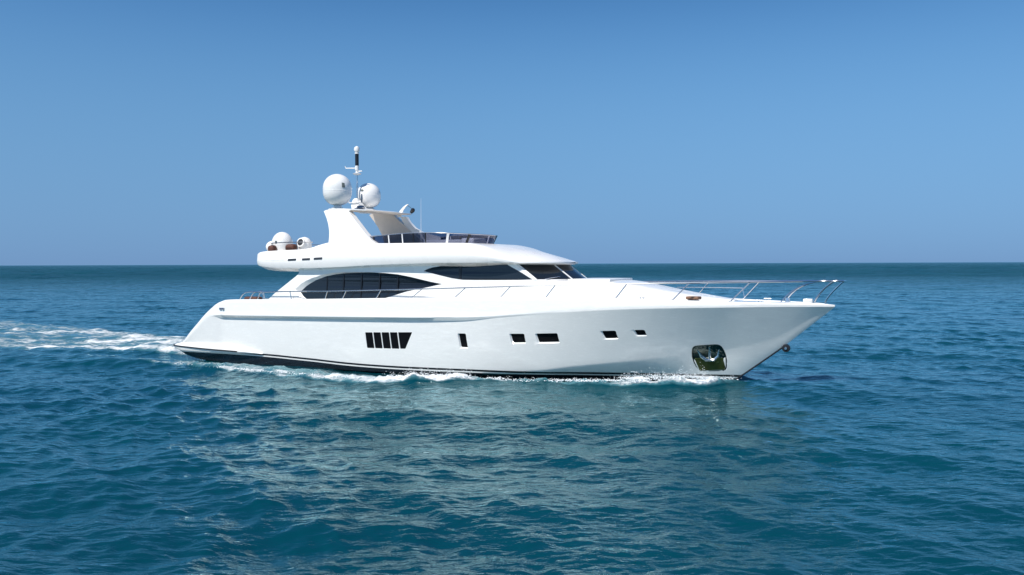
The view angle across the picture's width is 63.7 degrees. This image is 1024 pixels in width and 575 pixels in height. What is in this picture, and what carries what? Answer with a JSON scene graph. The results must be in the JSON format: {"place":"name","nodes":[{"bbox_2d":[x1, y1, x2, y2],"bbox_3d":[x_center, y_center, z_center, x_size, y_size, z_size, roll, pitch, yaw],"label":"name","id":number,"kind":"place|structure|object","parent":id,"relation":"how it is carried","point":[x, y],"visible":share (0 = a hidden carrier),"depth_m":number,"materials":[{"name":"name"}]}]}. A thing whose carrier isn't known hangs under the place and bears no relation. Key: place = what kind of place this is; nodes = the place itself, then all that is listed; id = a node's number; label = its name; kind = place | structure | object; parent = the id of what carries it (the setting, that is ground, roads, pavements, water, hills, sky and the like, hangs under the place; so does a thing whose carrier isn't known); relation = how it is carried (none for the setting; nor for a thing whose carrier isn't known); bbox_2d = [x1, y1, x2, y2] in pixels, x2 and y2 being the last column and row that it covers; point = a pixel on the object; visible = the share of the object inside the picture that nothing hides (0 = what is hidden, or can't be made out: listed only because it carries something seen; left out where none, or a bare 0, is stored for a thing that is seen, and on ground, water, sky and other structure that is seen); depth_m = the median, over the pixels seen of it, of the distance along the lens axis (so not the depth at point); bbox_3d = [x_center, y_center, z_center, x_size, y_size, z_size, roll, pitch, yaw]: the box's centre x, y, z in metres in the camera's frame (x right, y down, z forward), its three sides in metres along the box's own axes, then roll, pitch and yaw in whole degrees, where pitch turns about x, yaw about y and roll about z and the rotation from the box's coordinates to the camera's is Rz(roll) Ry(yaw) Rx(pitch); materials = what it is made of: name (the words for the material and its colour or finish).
{"place":"outdoors","nodes":[
{"label":"outdoors","id":0,"kind":"place"},
{"bbox_2d":[0,262,1023,574],"bbox_3d":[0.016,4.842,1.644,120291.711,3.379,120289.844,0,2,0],"label":"water","id":1,"kind":"structure","parent":0,"point":[870,422],"depth_m":22.18,"materials":[{"name":"blue liquid"}]},
{"bbox_2d":[174,362,737,381],"bbox_3d":[-2.009,3.264,39.184,25.716,0.924,13.904,1,2,29],"label":"spray","id":2,"kind":"object","parent":1,"relation":"on","point":[627,378],"visible":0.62,"depth_m":33.39,"materials":[{"name":"white liquid"}]},
{"bbox_2d":[173,146,845,380],"bbox_3d":[-2.064,-1.224,39.238,33.370,11.800,6.294,1,2,26],"label":"motor yacht","id":3,"kind":"object","parent":1,"relation":"on","point":[405,294],"visible":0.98,"depth_m":36.35,"materials":[{"name":"paint"}]},
{"bbox_2d":[244,296,262,298],"bbox_3d":[-12.716,0.886,44.471,1.225,0.930,4.250,1,2,26],"label":"settee","id":4,"kind":"object","parent":3,"relation":"on","point":[252,297],"visible":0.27,"depth_m":42.53,"materials":[{"name":"brown fabric"}]},
{"bbox_2d":[268,245,276,250],"bbox_3d":[-12.141,-1.965,41.794,0.420,0.360,0.400,1,2,26],"label":"cushion","id":5,"kind":"object","parent":3,"relation":"on","point":[272,247],"visible":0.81,"depth_m":41.64,"materials":[{"name":"brown fabric"}]},
{"bbox_2d":[272,232,292,249],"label":"deck dome","id":6,"kind":"structure","parent":3,"relation":"on","point":[282,237],"depth_m":41.85,"materials":[{"name":"white plastic"}]},
{"bbox_2d":[285,244,296,249],"bbox_3d":[-11.045,-1.993,41.258,0.580,0.360,0.400,1,2,26],"label":"cushion","id":7,"kind":"object","parent":3,"relation":"on","point":[290,246],"visible":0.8,"depth_m":41.08,"materials":[{"name":"brown fabric"}]},
{"bbox_2d":[297,237,311,248],"bbox_3d":[-10.523,-2.191,41.639,0.720,0.730,0.865,1,2,26],"label":"ventilation cowl","id":8,"kind":"object","parent":3,"relation":"on","point":[304,245],"visible":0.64,"depth_m":41.38,"materials":[{"name":"white plastic"}]},
{"bbox_2d":[686,296,701,299],"bbox_3d":[7.339,0.416,33.310,0.550,0.120,0.350,1,2,40],"label":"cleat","id":9,"kind":"object","parent":3,"relation":"on","point":[694,297],"visible":1,"depth_m":33.17,"materials":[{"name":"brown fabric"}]},
{"bbox_2d":[0,0,1023,265],"label":"sky","id":10,"kind":"structure","parent":0,"point":[133,132],"materials":[{"name":"blue"}]}
]}

